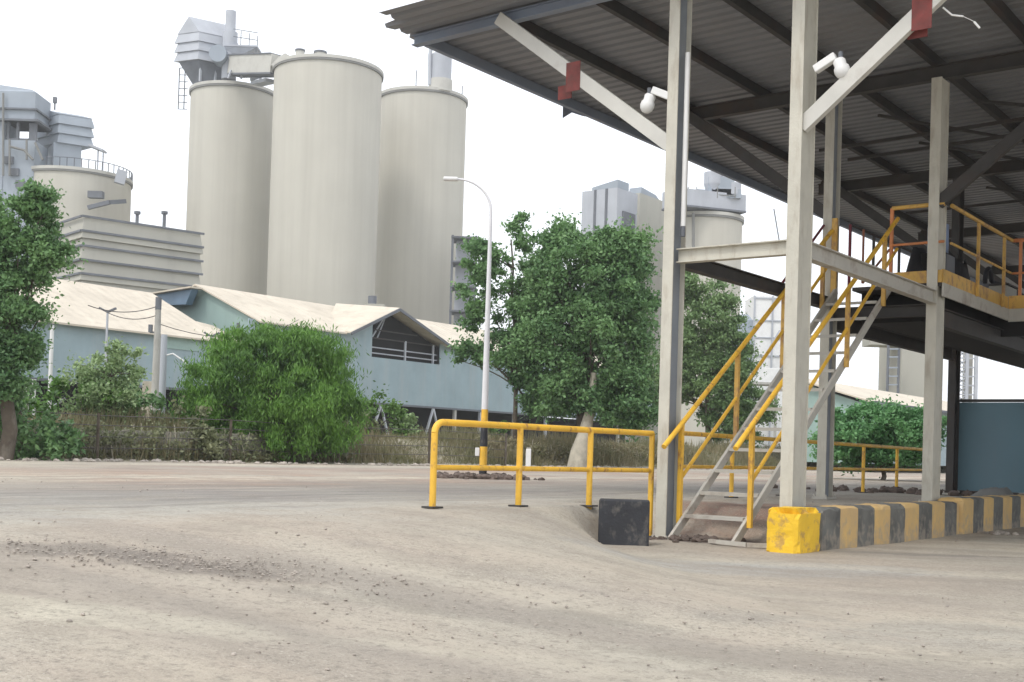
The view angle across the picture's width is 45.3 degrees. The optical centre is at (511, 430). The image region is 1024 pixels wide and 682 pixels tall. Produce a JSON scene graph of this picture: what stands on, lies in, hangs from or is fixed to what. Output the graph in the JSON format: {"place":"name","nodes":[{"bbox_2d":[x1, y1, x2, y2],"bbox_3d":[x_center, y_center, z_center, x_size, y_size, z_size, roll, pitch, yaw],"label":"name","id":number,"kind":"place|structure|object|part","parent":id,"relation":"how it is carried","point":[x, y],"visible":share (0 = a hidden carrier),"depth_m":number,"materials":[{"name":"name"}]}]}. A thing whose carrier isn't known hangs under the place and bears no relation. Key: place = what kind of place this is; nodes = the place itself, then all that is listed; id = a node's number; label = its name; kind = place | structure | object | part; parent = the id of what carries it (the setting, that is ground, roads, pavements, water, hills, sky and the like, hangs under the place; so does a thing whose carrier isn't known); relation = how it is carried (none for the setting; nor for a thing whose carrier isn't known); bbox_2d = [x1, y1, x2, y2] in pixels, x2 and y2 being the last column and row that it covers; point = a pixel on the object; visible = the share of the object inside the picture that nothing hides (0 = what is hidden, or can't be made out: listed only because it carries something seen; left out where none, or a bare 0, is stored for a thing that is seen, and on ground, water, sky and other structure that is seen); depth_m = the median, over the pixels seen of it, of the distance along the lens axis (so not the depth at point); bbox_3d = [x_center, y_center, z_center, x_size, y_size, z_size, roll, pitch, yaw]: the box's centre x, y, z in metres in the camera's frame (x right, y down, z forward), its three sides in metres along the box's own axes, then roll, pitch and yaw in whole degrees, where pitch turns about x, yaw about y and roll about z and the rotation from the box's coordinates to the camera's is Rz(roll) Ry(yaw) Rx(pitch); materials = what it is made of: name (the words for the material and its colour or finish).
{"place":"outdoors","nodes":[
{"label":"outdoors","id":0,"kind":"place"},
{"bbox_2d":[49,215,204,295],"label":"clad building","id":1,"kind":"structure","parent":0,"point":[134,256],"depth_m":154.38,"materials":[{"name":"metal"}]},
{"bbox_2d":[134,211,140,222],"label":"roof flue","id":2,"kind":"object","parent":1,"relation":"on","point":[137,213],"visible":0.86,"depth_m":156.28,"materials":[{"name":"metal"}]},
{"bbox_2d":[161,211,167,228],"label":"roof flue","id":3,"kind":"object","parent":1,"relation":"on","point":[164,213],"visible":1,"depth_m":156.27,"materials":[{"name":"metal"}]},
{"bbox_2d":[0,478,1020,681],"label":"gravel","id":4,"kind":"structure","parent":0,"point":[208,563],"depth_m":7.79,"materials":[{"name":"grey gravel"}]},
{"bbox_2d":[0,425,1023,681],"bbox_3d":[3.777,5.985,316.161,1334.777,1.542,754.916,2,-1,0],"label":"ground","id":5,"kind":"structure","parent":0,"point":[240,511],"depth_m":8.40,"materials":[{"name":"beige concrete"}]},
{"bbox_2d":[0,85,51,259],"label":"open bay tower","id":6,"kind":"structure","parent":5,"relation":"on","point":[24,110],"depth_m":183.05,"materials":[{"name":"metal"}]},
{"bbox_2d":[0,177,87,459],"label":"broadleaf tree","id":7,"kind":"object","parent":5,"relation":"on","point":[43,251],"visible":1,"depth_m":33.60,"materials":[{"name":"green plant"}]},
{"bbox_2d":[0,375,88,460],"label":"shrub","id":8,"kind":"object","parent":5,"relation":"on","point":[49,434],"visible":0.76,"depth_m":34.77,"materials":[{"name":"green plant"}]},
{"bbox_2d":[47,325,53,408],"bbox_3d":[-16.480,-1.892,43.795,0.139,3.721,0.139,2,-1,-22],"label":"white pole","id":9,"kind":"object","parent":5,"relation":"on","point":[50,371],"visible":0.41,"depth_m":43.75,"materials":[{"name":"metal"}]},
{"bbox_2d":[31,156,132,232],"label":"concrete silo","id":10,"kind":"object","parent":5,"relation":"on","point":[97,193],"visible":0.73,"depth_m":183.04,"materials":[{"name":"concrete"}]},
{"bbox_2d":[37,97,106,168],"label":"louvred plant room","id":11,"kind":"object","parent":10,"relation":"on","point":[70,135],"visible":0.85,"depth_m":187.88,"materials":[{"name":"metal"}]},
{"bbox_2d":[19,370,145,421],"bbox_3d":[-14.613,-0.849,41.445,4.230,2.254,2.593,2,-1,0],"label":"shrub","id":12,"kind":"object","parent":5,"relation":"on","point":[56,383],"visible":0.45,"depth_m":41.09,"materials":[{"name":"green plant"}]},
{"bbox_2d":[46,336,152,423],"bbox_3d":[-13.796,-1.513,41.061,3.406,3.316,2.848,2,-1,-17],"label":"young tree","id":13,"kind":"object","parent":5,"relation":"on","point":[111,370],"visible":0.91,"depth_m":40.83,"materials":[{"name":"green plant"}]},
{"bbox_2d":[99,307,116,366],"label":"yard lamp","id":14,"kind":"object","parent":5,"relation":"on","point":[107,319],"visible":0.26,"depth_m":65.29,"materials":[{"name":"metal"}]},
{"bbox_2d":[82,378,182,426],"bbox_3d":[-13.723,-0.921,44.206,3.892,2.261,2.429,2,-1,0],"label":"shrub","id":15,"kind":"object","parent":5,"relation":"on","point":[157,401],"visible":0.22,"depth_m":44.10,"materials":[{"name":"green plant"}]},
{"bbox_2d":[141,297,161,416],"bbox_3d":[-14.266,-2.550,48.675,0.700,5.441,0.440,2,-1,0],"label":"utility pole","id":16,"kind":"object","parent":5,"relation":"on","point":[153,385],"visible":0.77,"depth_m":48.56,"materials":[{"name":"concrete"}]},
{"bbox_2d":[88,305,155,312],"bbox_3d":[-14.983,-4.752,47.385,0.033,0.481,3.221,1,-1,36],"label":"overhead wire","id":17,"kind":"object","parent":16,"relation":"attached to","point":[119,311],"visible":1,"depth_m":47.13,"materials":[{"name":"black metal"}]},
{"bbox_2d":[100,308,153,319],"bbox_3d":[-15.453,-4.706,49.384,3.160,0.534,0.033,1,-1,26],"label":"overhead wire","id":18,"kind":"object","parent":16,"relation":"attached to","point":[128,318],"visible":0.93,"depth_m":49.36,"materials":[{"name":"grey metal"}]},
{"bbox_2d":[161,319,298,336],"bbox_3d":[-13.559,-5.493,61.900,0.033,3.059,26.419,2,-1,2],"label":"overhead wire","id":19,"kind":"object","parent":16,"relation":"attached to","point":[205,335],"visible":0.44,"depth_m":53.17,"materials":[{"name":"black metal"}]},
{"bbox_2d":[159,334,187,412],"bbox_3d":[-12.824,-1.740,46.478,1.111,3.731,0.280,2,-1,0],"label":"pipe pole","id":20,"kind":"object","parent":5,"relation":"on","point":[163,367],"visible":0.67,"depth_m":46.39,"materials":[{"name":"white metal"}]},
{"bbox_2d":[0,427,348,459],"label":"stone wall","id":21,"kind":"structure","parent":5,"relation":"on","point":[178,434],"depth_m":40.37,"materials":[{"name":"grey stone"}]},
{"bbox_2d":[0,415,356,462],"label":"hedge","id":22,"kind":"object","parent":5,"relation":"on","point":[115,436],"visible":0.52,"depth_m":40.01,"materials":[{"name":"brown plant"}]},
{"bbox_2d":[143,395,233,460],"bbox_3d":[-10.934,0.029,41.115,3.183,2.416,1.925,2,-1,0],"label":"shrub","id":23,"kind":"object","parent":5,"relation":"on","point":[211,441],"visible":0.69,"depth_m":41.07,"materials":[{"name":"green plant"}]},
{"bbox_2d":[178,68,272,294],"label":"concrete silo","id":24,"kind":"object","parent":5,"relation":"on","point":[229,169],"visible":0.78,"depth_m":190.72,"materials":[{"name":"concrete"}]},
{"bbox_2d":[174,10,260,83],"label":"headhouse","id":25,"kind":"structure","parent":24,"relation":"on","point":[204,49],"depth_m":191.61,"materials":[{"name":"metal"}]},
{"bbox_2d":[0,410,506,465],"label":"wire fence","id":26,"kind":"object","parent":5,"relation":"on","point":[98,425],"visible":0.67,"depth_m":41.69,"materials":[{"name":"grey metal"}]},
{"bbox_2d":[150,316,375,461],"bbox_3d":[-9.286,-1.191,44.876,8.735,6.087,6.537,2,-1,0],"label":"bush","id":27,"kind":"object","parent":5,"relation":"on","point":[300,380],"visible":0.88,"depth_m":43.75,"materials":[{"name":"green plant"}]},
{"bbox_2d":[267,53,383,305],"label":"concrete silo","id":28,"kind":"object","parent":5,"relation":"on","point":[324,186],"visible":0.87,"depth_m":175.67,"materials":[{"name":"concrete"}]},
{"bbox_2d":[227,52,280,86],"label":"conveyor gallery","id":29,"kind":"object","parent":28,"relation":"on","point":[253,67],"visible":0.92,"depth_m":185.68,"materials":[{"name":"metal"}]},
{"bbox_2d":[270,53,288,65],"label":"pipe","id":30,"kind":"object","parent":28,"relation":"on","point":[283,55],"depth_m":180.97,"materials":[{"name":"white metal"}]},
{"bbox_2d":[295,48,304,53],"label":"roof vent","id":31,"kind":"object","parent":28,"relation":"on","point":[299,51],"visible":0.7,"depth_m":180.41,"materials":[{"name":"metal"}]},
{"bbox_2d":[314,50,326,53],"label":"roof vent","id":32,"kind":"object","parent":28,"relation":"on","point":[321,51],"visible":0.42,"depth_m":180.21,"materials":[{"name":"metal"}]},
{"bbox_2d":[1,279,653,444],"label":"cladded shed","id":33,"kind":"structure","parent":5,"relation":"on","point":[405,350],"depth_m":94.23,"materials":[{"name":"metal"}]},
{"bbox_2d":[342,406,384,437],"bbox_3d":[-6.398,-0.470,50.831,1.869,2.031,1.535,2,-1,-36],"label":"shrub","id":34,"kind":"object","parent":5,"relation":"on","point":[375,423],"visible":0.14,"depth_m":50.73,"materials":[{"name":"green plant"}]},
{"bbox_2d":[365,296,385,306],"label":"pump house","id":35,"kind":"structure","parent":5,"relation":"on","point":[372,300],"depth_m":169.76,"materials":[{"name":"metal"}]},
{"bbox_2d":[363,380,410,435],"bbox_3d":[-5.685,-0.600,54.819,2.967,3.172,2.015,2,-1,0],"label":"shrub","id":36,"kind":"object","parent":5,"relation":"on","point":[395,409],"visible":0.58,"depth_m":54.50,"materials":[{"name":"green plant"}]},
{"bbox_2d":[389,411,422,436],"bbox_3d":[-4.731,-0.107,54.693,1.572,1.496,0.974,2,-1,9],"label":"shrub","id":37,"kind":"object","parent":5,"relation":"on","point":[411,419],"visible":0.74,"depth_m":54.49,"materials":[{"name":"green plant"}]},
{"bbox_2d":[375,86,467,324],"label":"concrete silo","id":38,"kind":"object","parent":5,"relation":"on","point":[421,156],"visible":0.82,"depth_m":196.18,"materials":[{"name":"concrete"}]},
{"bbox_2d":[428,49,451,91],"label":"dust filter","id":39,"kind":"object","parent":38,"relation":"on","point":[439,69],"visible":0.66,"depth_m":196.56,"materials":[{"name":"white metal"}]},
{"bbox_2d":[0,457,900,471],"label":"curb","id":40,"kind":"structure","parent":5,"relation":"on","point":[85,459],"depth_m":40.15,"materials":[{"name":"concrete"}]},
{"bbox_2d":[449,235,477,326],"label":"steel tower","id":41,"kind":"structure","parent":5,"relation":"on","point":[460,275],"depth_m":190.86,"materials":[{"name":"grey metal"}]},
{"bbox_2d":[443,176,491,473],"bbox_3d":[-1.076,-2.290,28.044,1.203,6.992,0.186,2,-1,0],"label":"street lamp","id":42,"kind":"object","parent":5,"relation":"on","point":[481,451],"visible":0.84,"depth_m":27.99,"materials":[{"name":"white metal"}]},
{"bbox_2d":[16,403,945,470],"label":"grass","id":43,"kind":"structure","parent":5,"relation":"on","point":[369,451],"depth_m":52.91,"materials":[{"name":"plant"}]},
{"bbox_2d":[437,471,544,479],"bbox_3d":[-0.520,1.080,27.969,2.563,0.255,1.477,2,-1,0],"label":"rubble pile","id":44,"kind":"object","parent":5,"relation":"on","point":[492,476],"visible":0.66,"depth_m":27.75,"materials":[{"name":"stone"}]},
{"bbox_2d":[439,210,552,438],"bbox_3d":[-0.328,-4.999,59.744,6.425,11.471,3.974,2,-1,0],"label":"sparse tree","id":45,"kind":"object","parent":5,"relation":"on","point":[467,348],"visible":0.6,"depth_m":59.24,"materials":[{"name":"green plant"}]},
{"bbox_2d":[488,420,509,439],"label":"shrub","id":46,"kind":"object","parent":5,"relation":"on","point":[501,430],"visible":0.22,"depth_m":61.62,"materials":[{"name":"green plant"}]},
{"bbox_2d":[526,447,530,465],"bbox_3d":[0.633,1.093,47.593,0.200,0.835,0.140,2,-1,0],"label":"marker post","id":47,"kind":"object","parent":5,"relation":"on","point":[528,456],"visible":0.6,"depth_m":47.52,"materials":[{"name":"white paint"}]},
{"bbox_2d":[421,419,654,536],"bbox_3d":[0.522,0.684,15.025,0.231,1.488,4.328,1,-1,42],"label":"pipe fence","id":48,"kind":"object","parent":5,"relation":"on","point":[519,468],"visible":0.81,"depth_m":14.62,"materials":[{"name":"yellow metal"}]},
{"bbox_2d":[499,208,663,441],"bbox_3d":[3.660,-4.304,57.500,8.464,12.438,6.356,2,-1,-26],"label":"broadleaf tree","id":49,"kind":"object","parent":5,"relation":"on","point":[571,329],"visible":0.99,"depth_m":56.73,"materials":[{"name":"green plant"}]},
{"bbox_2d":[567,373,596,466],"bbox_3d":[3.187,-0.346,56.602,1.246,4.665,0.927,1,-1,15],"label":"bare trunk","id":50,"kind":"object","parent":5,"relation":"on","point":[578,455],"visible":0.62,"depth_m":56.37,"materials":[{"name":"beige plant"}]},
{"bbox_2d":[469,433,705,464],"bbox_3d":[4.377,1.158,62.171,1.940,1.698,20.738,1,-1,37],"label":"hedge","id":51,"kind":"object","parent":5,"relation":"on","point":[640,452],"visible":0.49,"depth_m":59.46,"materials":[{"name":"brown plant"}]},
{"bbox_2d":[581,180,637,442],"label":"plant block","id":52,"kind":"structure","parent":5,"relation":"on","point":[613,201],"depth_m":170.29,"materials":[{"name":"metal"}]},
{"bbox_2d":[598,498,649,545],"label":"concrete block","id":53,"kind":"structure","parent":5,"relation":"on","point":[623,521],"depth_m":14.96,"materials":[{"name":"black concrete"}]},
{"bbox_2d":[629,187,663,442],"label":"plant block","id":54,"kind":"structure","parent":5,"relation":"on","point":[649,208],"depth_m":180.09,"materials":[{"name":"grey concrete"}]},
{"bbox_2d":[649,536,666,539],"bbox_3d":[1.850,1.428,16.190,0.404,0.069,0.243,3,-1,-40],"label":"rubble pile","id":55,"kind":"object","parent":5,"relation":"on","point":[658,538],"visible":0.77,"depth_m":16.15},
{"bbox_2d":[379,0,1023,538],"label":"steel canopy","id":56,"kind":"object","parent":5,"relation":"on","point":[921,102],"visible":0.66,"depth_m":19.77,"materials":[{"name":"metal"}]},
{"bbox_2d":[640,86,667,113],"bbox_3d":[1.966,-4.510,16.728,0.474,0.345,0.195,1,-1,37],"label":"security camera","id":57,"kind":"object","parent":56,"relation":"attached to","point":[647,104],"visible":1,"depth_m":16.72,"materials":[{"name":"white paint"}]},
{"bbox_2d":[773,209,779,239],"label":"mast","id":58,"kind":"object","parent":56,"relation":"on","point":[776,224],"visible":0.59,"depth_m":120.34,"materials":[{"name":"metal"}]},
{"bbox_2d":[813,51,849,78],"bbox_3d":[3.972,-4.505,15.236,0.474,0.345,0.195,1,-1,37],"label":"security camera","id":59,"kind":"object","parent":56,"relation":"attached to","point":[841,66],"visible":1,"depth_m":15.15,"materials":[{"name":"white paint"}]},
{"bbox_2d":[847,202,1023,368],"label":"access platform","id":60,"kind":"structure","parent":56,"relation":"attached to","point":[969,298],"depth_m":21.52,"materials":[{"name":"metal"}]},
{"bbox_2d":[906,246,925,283],"bbox_3d":[7.175,-2.727,21.037,0.800,0.776,1.700,1,-1,37],"label":"tarpaulin heap","id":61,"kind":"object","parent":60,"relation":"on","point":[914,263],"visible":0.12,"depth_m":20.61,"materials":[{"name":"black fabric"}]},
{"bbox_2d":[921,253,954,273],"bbox_3d":[7.157,-2.648,20.612,0.420,0.598,0.500,1,-1,37],"label":"steel cabinet","id":62,"kind":"object","parent":60,"relation":"on","point":[950,263],"visible":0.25,"depth_m":20.50,"materials":[{"name":"black metal"}]},
{"bbox_2d":[927,224,948,252],"bbox_3d":[7.166,-3.232,20.628,0.340,0.530,0.335,2,-1,0],"label":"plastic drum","id":63,"kind":"object","parent":62,"relation":"on","point":[947,238],"visible":0.16,"depth_m":20.51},
{"bbox_3d":[7.318,-2.644,20.492,0.018,0.540,0.440,1,-1,37],"label":"door","id":64,"kind":"part","parent":62,"relation":"part of","materials":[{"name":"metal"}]},
{"bbox_2d":[948,251,969,279],"bbox_3d":[7.833,-2.758,21.921,0.750,0.907,0.900,1,-1,37],"label":"tarpaulin heap","id":65,"kind":"object","parent":60,"relation":"on","point":[961,269],"visible":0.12,"depth_m":21.65,"materials":[{"name":"black fabric"}]},
{"bbox_2d":[981,266,1001,287],"bbox_3d":[9.296,-2.664,23.601,0.312,0.862,1.566,1,-1,39],"label":"loading arm","id":66,"kind":"object","parent":60,"relation":"on","point":[988,272],"visible":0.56,"depth_m":23.17},
{"bbox_2d":[980,283,1017,299],"bbox_3d":[9.350,-2.506,23.713,0.660,0.553,0.760,1,-1,37],"label":"storage bin","id":67,"kind":"object","parent":60,"relation":"on","point":[1010,289],"visible":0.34,"depth_m":23.38,"materials":[{"name":"metal"}]},
{"bbox_2d":[942,7,980,28],"bbox_3d":[5.278,-4.843,14.410,0.434,0.315,0.041,1,-1,29],"label":"loose cable","id":68,"kind":"object","parent":56,"relation":"hanging from","point":[955,15],"visible":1,"depth_m":14.41,"materials":[{"name":"white paint"}]},
{"bbox_2d":[669,534,745,543],"bbox_3d":[2.466,1.434,16.084,1.151,0.135,0.714,3,-1,-44],"label":"rubble pile","id":69,"kind":"object","parent":5,"relation":"on","point":[674,538],"visible":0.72,"depth_m":16.04,"materials":[{"name":"stone"}]},
{"bbox_2d":[681,211,743,447],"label":"concrete silo","id":70,"kind":"object","parent":5,"relation":"on","point":[707,228],"visible":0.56,"depth_m":167.40,"materials":[{"name":"concrete"}]},
{"bbox_2d":[661,187,745,214],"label":"roof gallery","id":71,"kind":"object","parent":70,"relation":"on","point":[701,200],"visible":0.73,"depth_m":166.95,"materials":[{"name":"metal"}]},
{"bbox_2d":[697,171,740,199],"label":"cyclone group","id":72,"kind":"object","parent":71,"relation":"on","point":[713,181],"visible":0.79,"depth_m":167.61,"materials":[{"name":"metal"}]},
{"bbox_2d":[644,271,781,446],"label":"broadleaf tree","id":73,"kind":"object","parent":5,"relation":"on","point":[707,359],"visible":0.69,"depth_m":79.20,"materials":[{"name":"green plant"}]},
{"bbox_2d":[708,539,766,547],"bbox_3d":[2.895,1.426,15.371,1.019,0.050,0.227,1,-1,34],"label":"channel frame","id":74,"kind":"object","parent":5,"relation":"on","point":[734,543],"visible":0.82,"depth_m":15.33,"materials":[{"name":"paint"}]},
{"bbox_2d":[711,430,764,448],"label":"shrub","id":75,"kind":"object","parent":5,"relation":"on","point":[758,441],"visible":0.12,"depth_m":80.26,"materials":[{"name":"green plant"}]},
{"bbox_2d":[736,314,752,445],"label":"storage tank","id":76,"kind":"object","parent":5,"relation":"on","point":[749,322],"visible":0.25,"depth_m":104.44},
{"bbox_2d":[745,295,782,448],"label":"panelled building","id":77,"kind":"structure","parent":5,"relation":"on","point":[768,331],"depth_m":110.16,"materials":[{"name":"white paint"}]},
{"bbox_2d":[750,368,779,441],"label":"white container","id":78,"kind":"object","parent":5,"relation":"on","point":[767,378],"visible":0.12,"depth_m":100.21,"materials":[{"name":"paint"}]},
{"bbox_2d":[661,217,899,541],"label":"steel staircase","id":79,"kind":"structure","parent":5,"relation":"on","point":[748,427],"depth_m":17.79,"materials":[{"name":"metal"}]},
{"bbox_2d":[766,506,820,553],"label":"concrete block","id":80,"kind":"structure","parent":5,"relation":"on","point":[792,530],"depth_m":14.54,"materials":[{"name":"yellow concrete"}]},
{"bbox_2d":[684,431,922,497],"bbox_3d":[6.255,0.766,24.077,0.180,1.085,14.408,1,-1,33],"label":"pipe fence","id":81,"kind":"object","parent":5,"relation":"on","point":[863,469],"visible":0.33,"depth_m":24.19,"materials":[{"name":"yellow metal"}]},
{"bbox_2d":[807,394,946,479],"bbox_3d":[13.601,0.294,46.087,5.274,3.398,5.314,1,-1,36],"label":"creeper mound","id":82,"kind":"object","parent":5,"relation":"on","point":[898,424],"visible":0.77,"depth_m":45.13,"materials":[{"name":"green plant"}]},
{"bbox_2d":[807,379,946,465],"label":"shed","id":83,"kind":"structure","parent":5,"relation":"on","point":[845,395],"depth_m":81.68,"materials":[{"name":"metal"}]},
{"bbox_2d":[802,500,958,550],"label":"striped kerb","id":84,"kind":"structure","parent":5,"relation":"on","point":[852,525],"depth_m":16.74,"materials":[{"name":"paint"}]},
{"bbox_2d":[886,345,899,392],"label":"ladder tower","id":85,"kind":"structure","parent":5,"relation":"on","point":[888,367],"depth_m":128.07,"materials":[{"name":"metal"}]},
{"bbox_2d":[862,339,924,396],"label":"plant building","id":86,"kind":"structure","parent":5,"relation":"on","point":[912,366],"depth_m":130.18,"materials":[{"name":"beige concrete"}]},
{"bbox_2d":[773,484,1018,495],"bbox_3d":[8.254,1.333,26.984,5.425,0.230,2.646,2,-1,0],"label":"rubble pile","id":87,"kind":"object","parent":5,"relation":"on","point":[894,489],"visible":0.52,"depth_m":26.46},
{"bbox_2d":[960,352,977,398],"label":"lattice tower","id":88,"kind":"structure","parent":5,"relation":"on","point":[967,372],"depth_m":120.06,"materials":[{"name":"grey metal"}]},
{"bbox_2d":[937,494,1023,533],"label":"striped kerb","id":89,"kind":"structure","parent":5,"relation":"on","point":[988,513],"depth_m":20.63,"materials":[{"name":"concrete"}]},
{"bbox_2d":[958,399,1023,494],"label":"panel wall","id":90,"kind":"structure","parent":5,"relation":"on","point":[991,444],"depth_m":26.28,"materials":[{"name":"metal"}]},
{"bbox_2d":[971,487,1013,495],"bbox_3d":[9.743,1.250,24.829,0.800,0.214,1.000,1,-1,37],"label":"cloth heap","id":91,"kind":"object","parent":5,"relation":"on","point":[995,491],"visible":0.69,"depth_m":24.56,"materials":[{"name":"fabric"}]},
{"bbox_2d":[977,530,1018,534],"bbox_3d":[7.761,1.525,19.793,1.439,0.369,0.444,2,-1,-8],"label":"rubble pile","id":92,"kind":"object","parent":5,"relation":"on","point":[997,532],"visible":0.59,"depth_m":19.72,"materials":[{"name":"stone"}]},
{"bbox_2d":[0,0,1023,418],"label":"sky","id":93,"kind":"structure","parent":0,"point":[111,63],"materials":[{"name":"white"}]}
]}

